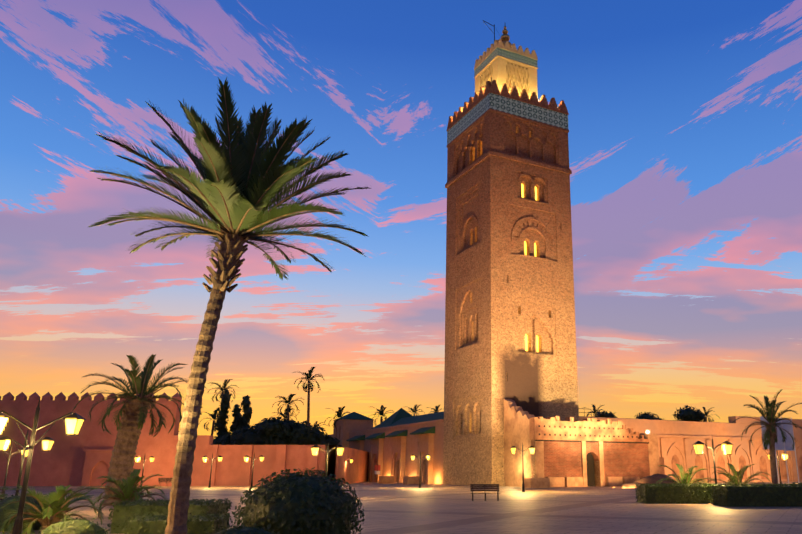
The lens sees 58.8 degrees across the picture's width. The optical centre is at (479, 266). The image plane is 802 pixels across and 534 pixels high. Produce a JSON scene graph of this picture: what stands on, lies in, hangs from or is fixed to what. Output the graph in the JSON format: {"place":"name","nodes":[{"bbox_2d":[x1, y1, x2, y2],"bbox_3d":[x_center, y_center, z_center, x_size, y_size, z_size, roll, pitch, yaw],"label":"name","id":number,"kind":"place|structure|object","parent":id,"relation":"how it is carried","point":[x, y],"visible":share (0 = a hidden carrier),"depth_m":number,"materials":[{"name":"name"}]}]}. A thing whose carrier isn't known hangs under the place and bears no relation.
{"place":"outdoors","nodes":[
{"label":"outdoors","id":0,"kind":"place"},
{"bbox_2d":[0,392,368,485],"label":"pink walls","id":1,"kind":"structure","parent":0,"point":[62,461],"depth_m":84.05,"materials":[{"name":"paint"}]},
{"bbox_2d":[0,481,801,533],"bbox_3d":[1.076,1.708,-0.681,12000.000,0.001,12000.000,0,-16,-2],"label":"ground","id":2,"kind":"structure","parent":0,"point":[397,508],"depth_m":32.17,"materials":[{"name":"grey stone"}]},
{"bbox_2d":[0,486,8,498],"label":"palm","id":3,"kind":"object","parent":2,"relation":"on","point":[1,495],"visible":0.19,"depth_m":24.66,"materials":[{"name":"green plant"}]},
{"bbox_2d":[0,492,47,530],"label":"palm plant","id":4,"kind":"object","parent":2,"relation":"on","point":[5,511],"visible":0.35,"depth_m":21.91,"materials":[{"name":"green plant"}]},
{"bbox_2d":[0,483,103,533],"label":"palm","id":5,"kind":"object","parent":2,"relation":"on","point":[53,509],"visible":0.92,"depth_m":20.49,"materials":[{"name":"green plant"}]},
{"bbox_2d":[38,516,109,533],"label":"bush","id":6,"kind":"object","parent":2,"relation":"on","point":[77,526],"visible":1,"depth_m":17.26,"materials":[{"name":"green plant"}]},
{"bbox_2d":[81,451,111,485],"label":"pink gate","id":7,"kind":"structure","parent":2,"relation":"on","point":[96,464],"depth_m":82.43,"materials":[{"name":"paint"}]},
{"bbox_2d":[83,449,113,451],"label":"pink gate cap","id":8,"kind":"object","parent":7,"relation":"attached to","point":[85,450],"visible":0.5,"depth_m":82.75,"materials":[{"name":"pink paint"}]},
{"bbox_2d":[82,468,167,518],"bbox_3d":[-14.136,9.220,28.495,3.068,2.118,3.331,0,-16,-2],"label":"palm","id":9,"kind":"object","parent":2,"relation":"on","point":[130,489],"visible":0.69,"depth_m":28.21,"materials":[{"name":"green plant"}]},
{"bbox_2d":[73,354,205,505],"bbox_3d":[-19.068,8.955,39.248,6.406,8.163,6.740,0,-16,-2],"label":"palm","id":10,"kind":"object","parent":2,"relation":"on","point":[132,421],"visible":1,"depth_m":38.89,"materials":[{"name":"green plant"}]},
{"bbox_2d":[54,389,252,439],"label":"cypress trees","id":11,"kind":"object","parent":2,"relation":"on","point":[239,420],"visible":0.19,"depth_m":121.47,"materials":[{"name":"green plant"}]},
{"bbox_2d":[158,478,171,486],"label":"bench","id":12,"kind":"object","parent":2,"relation":"on","point":[165,480],"visible":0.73,"depth_m":78.77,"materials":[{"name":"brown wood"}]},
{"bbox_2d":[106,498,231,533],"bbox_3d":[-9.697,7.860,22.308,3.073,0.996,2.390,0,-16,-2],"label":"hedge","id":13,"kind":"object","parent":2,"relation":"on","point":[121,510],"visible":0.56,"depth_m":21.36,"materials":[{"name":"green plant"}]},
{"bbox_2d":[199,407,228,435],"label":"palm","id":14,"kind":"object","parent":2,"relation":"on","point":[213,416],"visible":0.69,"depth_m":134.91,"materials":[{"name":"green plant"}]},
{"bbox_2d":[207,379,238,402],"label":"palm","id":15,"kind":"object","parent":2,"relation":"on","point":[224,387],"visible":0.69,"depth_m":126.84,"materials":[{"name":"green plant"}]},
{"bbox_2d":[88,78,370,533],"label":"palm","id":16,"kind":"object","parent":2,"relation":"on","point":[238,191],"visible":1,"depth_m":18.77,"materials":[{"name":"green plant"}]},
{"bbox_2d":[206,523,278,533],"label":"bush","id":17,"kind":"object","parent":2,"relation":"on","point":[241,529],"visible":1,"depth_m":13.79,"materials":[{"name":"green plant"}]},
{"bbox_2d":[213,416,339,444],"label":"tree","id":18,"kind":"object","parent":2,"relation":"on","point":[272,431],"visible":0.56,"depth_m":113.75,"materials":[{"name":"green plant"}]},
{"bbox_2d":[272,408,296,420],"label":"palm","id":19,"kind":"object","parent":2,"relation":"on","point":[284,416],"visible":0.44,"depth_m":145.84,"materials":[{"name":"green plant"}]},
{"bbox_2d":[272,393,304,420],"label":"palm","id":20,"kind":"object","parent":2,"relation":"on","point":[288,409],"visible":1,"depth_m":124.60,"materials":[{"name":"green plant"}]},
{"bbox_2d":[231,467,364,533],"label":"round bush","id":21,"kind":"object","parent":2,"relation":"on","point":[298,503],"visible":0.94,"depth_m":15.54,"materials":[{"name":"green plant"}]},
{"bbox_2d":[293,366,323,425],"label":"palm","id":22,"kind":"object","parent":2,"relation":"on","point":[309,377],"visible":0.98,"depth_m":119.52,"materials":[{"name":"green plant"}]},
{"bbox_2d":[324,406,348,427],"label":"palm","id":23,"kind":"object","parent":2,"relation":"on","point":[339,412],"visible":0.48,"depth_m":131.00,"materials":[{"name":"green plant"}]},
{"bbox_2d":[374,464,380,473],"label":"sign board","id":24,"kind":"object","parent":2,"relation":"on","point":[377,468],"visible":1,"depth_m":104.59,"materials":[{"name":"red"}]},
{"bbox_2d":[368,405,393,425],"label":"palm","id":25,"kind":"object","parent":2,"relation":"on","point":[381,412],"visible":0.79,"depth_m":146.09,"materials":[{"name":"green plant"}]},
{"bbox_2d":[378,476,394,483],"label":"stone block","id":26,"kind":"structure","parent":2,"relation":"on","point":[386,479],"depth_m":96.64,"materials":[{"name":"beige stone"}]},
{"bbox_2d":[0,398,787,533],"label":"street lamps","id":27,"kind":"object","parent":2,"relation":"on","point":[18,525],"visible":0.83,"depth_m":29.91,"materials":[{"name":"black metal"}]},
{"bbox_2d":[0,418,787,462],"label":"lamp lanterns","id":28,"kind":"object","parent":27,"relation":"attached to","point":[70,425],"visible":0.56,"depth_m":30.55,"materials":[{"name":"yellow glass"}]},
{"bbox_2d":[403,476,419,484],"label":"stone block","id":29,"kind":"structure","parent":2,"relation":"on","point":[410,480],"depth_m":90.58,"materials":[{"name":"beige stone"}]},
{"bbox_2d":[407,405,423,415],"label":"palm","id":30,"kind":"object","parent":2,"relation":"on","point":[414,410],"visible":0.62,"depth_m":171.14,"materials":[{"name":"green plant"}]},
{"bbox_2d":[427,405,440,413],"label":"palm","id":31,"kind":"object","parent":2,"relation":"on","point":[435,409],"visible":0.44,"depth_m":185.95,"materials":[{"name":"green plant"}]},
{"bbox_2d":[470,484,499,500],"bbox_3d":[0.364,13.877,43.396,1.800,0.990,0.653,2,-16,-6],"label":"bench","id":32,"kind":"object","parent":2,"relation":"on","point":[484,486],"visible":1,"depth_m":43.66,"materials":[{"name":"brown wood"}]},
{"bbox_2d":[443,111,578,480],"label":"tower shaft","id":33,"kind":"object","parent":2,"relation":"on","point":[502,294],"visible":0.96,"depth_m":91.73,"materials":[{"name":"brown stone"}]},
{"bbox_2d":[441,108,571,485],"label":"tower decoration","id":34,"kind":"object","parent":33,"relation":"attached to","point":[509,157],"visible":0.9,"depth_m":94.56},
{"bbox_2d":[475,56,537,97],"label":"lantern","id":35,"kind":"object","parent":34,"relation":"on","point":[497,63],"visible":0.08,"depth_m":102.72,"materials":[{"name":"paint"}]},
{"bbox_2d":[483,20,494,42],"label":"flag gallows","id":36,"kind":"object","parent":35,"relation":"on","point":[491,30],"visible":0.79,"depth_m":103.49,"materials":[{"name":"black metal"}]},
{"bbox_2d":[479,62,529,95],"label":"lattice panel","id":37,"kind":"object","parent":35,"relation":"attached to","point":[486,76],"visible":0.6,"depth_m":102.62,"materials":[{"name":"beige stone"}]},
{"bbox_2d":[474,47,536,76],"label":"decorative tile band","id":38,"kind":"object","parent":35,"relation":"attached to","point":[507,54],"visible":0.36,"depth_m":103.48,"materials":[{"name":"teal tile"}]},
{"bbox_2d":[474,39,537,78],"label":"lantern merlons","id":39,"kind":"object","parent":35,"relation":"attached to","point":[499,44],"visible":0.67,"depth_m":103.79,"materials":[{"name":"beige stone"}]},
{"bbox_2d":[447,93,568,144],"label":"tower band","id":40,"kind":"object","parent":33,"relation":"attached to","point":[510,106],"visible":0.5,"depth_m":98.24,"materials":[{"name":"teal tile"}]},
{"bbox_2d":[522,184,537,351],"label":"lit windows","id":41,"kind":"structure","parent":33,"relation":"attached to","point":[526,343],"depth_m":93.46,"materials":[{"name":"yellow glass"}]},
{"bbox_2d":[324,416,801,483],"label":"wall","id":42,"kind":"structure","parent":2,"relation":"on","point":[391,456],"depth_m":105.71,"materials":[{"name":"paint"}]},
{"bbox_2d":[333,408,722,440],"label":"green roofs","id":43,"kind":"structure","parent":42,"relation":"on","point":[401,416],"depth_m":114.09,"materials":[{"name":"tile"}]},
{"bbox_2d":[595,405,705,421],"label":"trees","id":44,"kind":"object","parent":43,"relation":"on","point":[689,414],"visible":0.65,"depth_m":115.62,"materials":[{"name":"green plant"}]},
{"bbox_2d":[671,455,801,479],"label":"arches","id":45,"kind":"structure","parent":42,"relation":"attached to","point":[721,464],"depth_m":107.75,"materials":[{"name":"orange paint"}]},
{"bbox_2d":[504,399,659,487],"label":"wall","id":46,"kind":"structure","parent":2,"relation":"on","point":[516,427],"depth_m":80.72,"materials":[{"name":"beige paint"}]},
{"bbox_2d":[531,440,649,485],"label":"wall panels","id":47,"kind":"object","parent":46,"relation":"attached to","point":[562,459],"visible":0.62,"depth_m":81.47,"materials":[{"name":"orange paint"}]},
{"bbox_2d":[535,425,648,485],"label":"wall openings","id":48,"kind":"object","parent":46,"relation":"attached to","point":[590,470],"visible":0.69,"depth_m":81.44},
{"bbox_2d":[529,416,664,474],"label":"parapet","id":49,"kind":"structure","parent":46,"relation":"attached to","point":[552,430],"depth_m":81.09,"materials":[{"name":"beige stone"}]},
{"bbox_2d":[582,404,602,416],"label":"palm","id":50,"kind":"object","parent":2,"relation":"on","point":[594,409],"visible":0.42,"depth_m":147.69,"materials":[{"name":"green plant"}]},
{"bbox_2d":[620,473,677,487],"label":"dirt mound","id":51,"kind":"object","parent":2,"relation":"on","point":[653,478],"visible":0.54,"depth_m":75.64,"materials":[{"name":"soil"}]},
{"bbox_2d":[635,483,723,503],"bbox_3d":[11.526,13.068,40.690,4.701,1.165,2.325,0,-16,-2],"label":"hedge","id":52,"kind":"object","parent":2,"relation":"on","point":[674,493],"visible":0.81,"depth_m":39.72,"materials":[{"name":"green plant"}]},
{"bbox_2d":[656,464,717,484],"bbox_3d":[12.355,13.092,42.200,3.763,2.586,3.959,0,-16,-2],"label":"palm","id":53,"kind":"object","parent":2,"relation":"on","point":[686,478],"visible":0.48,"depth_m":42.17,"materials":[{"name":"green plant"}]},
{"bbox_2d":[694,407,716,421],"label":"palm","id":54,"kind":"object","parent":2,"relation":"on","point":[707,413],"visible":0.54,"depth_m":168.02,"materials":[{"name":"green plant"}]},
{"bbox_2d":[658,435,801,482],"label":"arcade wall","id":55,"kind":"structure","parent":2,"relation":"on","point":[687,455],"depth_m":106.22,"materials":[{"name":"paint"}]},
{"bbox_2d":[706,463,772,485],"bbox_3d":[16.263,13.679,44.345,4.113,2.617,3.993,0,-16,-2],"label":"palm","id":56,"kind":"object","parent":2,"relation":"on","point":[734,479],"visible":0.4,"depth_m":44.16,"materials":[{"name":"green plant"}]},
{"bbox_2d":[710,483,801,506],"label":"hedge","id":57,"kind":"object","parent":2,"relation":"on","point":[758,495],"visible":1,"depth_m":36.47,"materials":[{"name":"green plant"}]},
{"bbox_2d":[732,390,801,483],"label":"palm","id":58,"kind":"object","parent":2,"relation":"on","point":[770,433],"visible":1,"depth_m":51.89,"materials":[{"name":"green plant"}]},
{"bbox_2d":[760,416,799,483],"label":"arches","id":59,"kind":"object","parent":2,"relation":"on","point":[784,446],"visible":0.56,"depth_m":59.22,"materials":[{"name":"orange paint"}]},
{"bbox_2d":[0,0,801,438],"label":"sky","id":60,"kind":"structure","parent":0,"point":[685,116],"materials":[{"name":"blue"}]},
{"bbox_2d":[446,80,568,130],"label":"battlements","id":61,"kind":"object","parent":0,"point":[478,97],"visible":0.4,"depth_m":98.91,"materials":[{"name":"brown stone"}]},
{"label":"dome","id":62,"kind":"object","parent":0,"visible":0},
{"bbox_2d":[501,26,511,47],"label":"finial","id":63,"kind":"object","parent":62,"relation":"on","point":[505,36],"visible":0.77,"depth_m":107.14,"materials":[{"name":"brown metal"}]}
]}

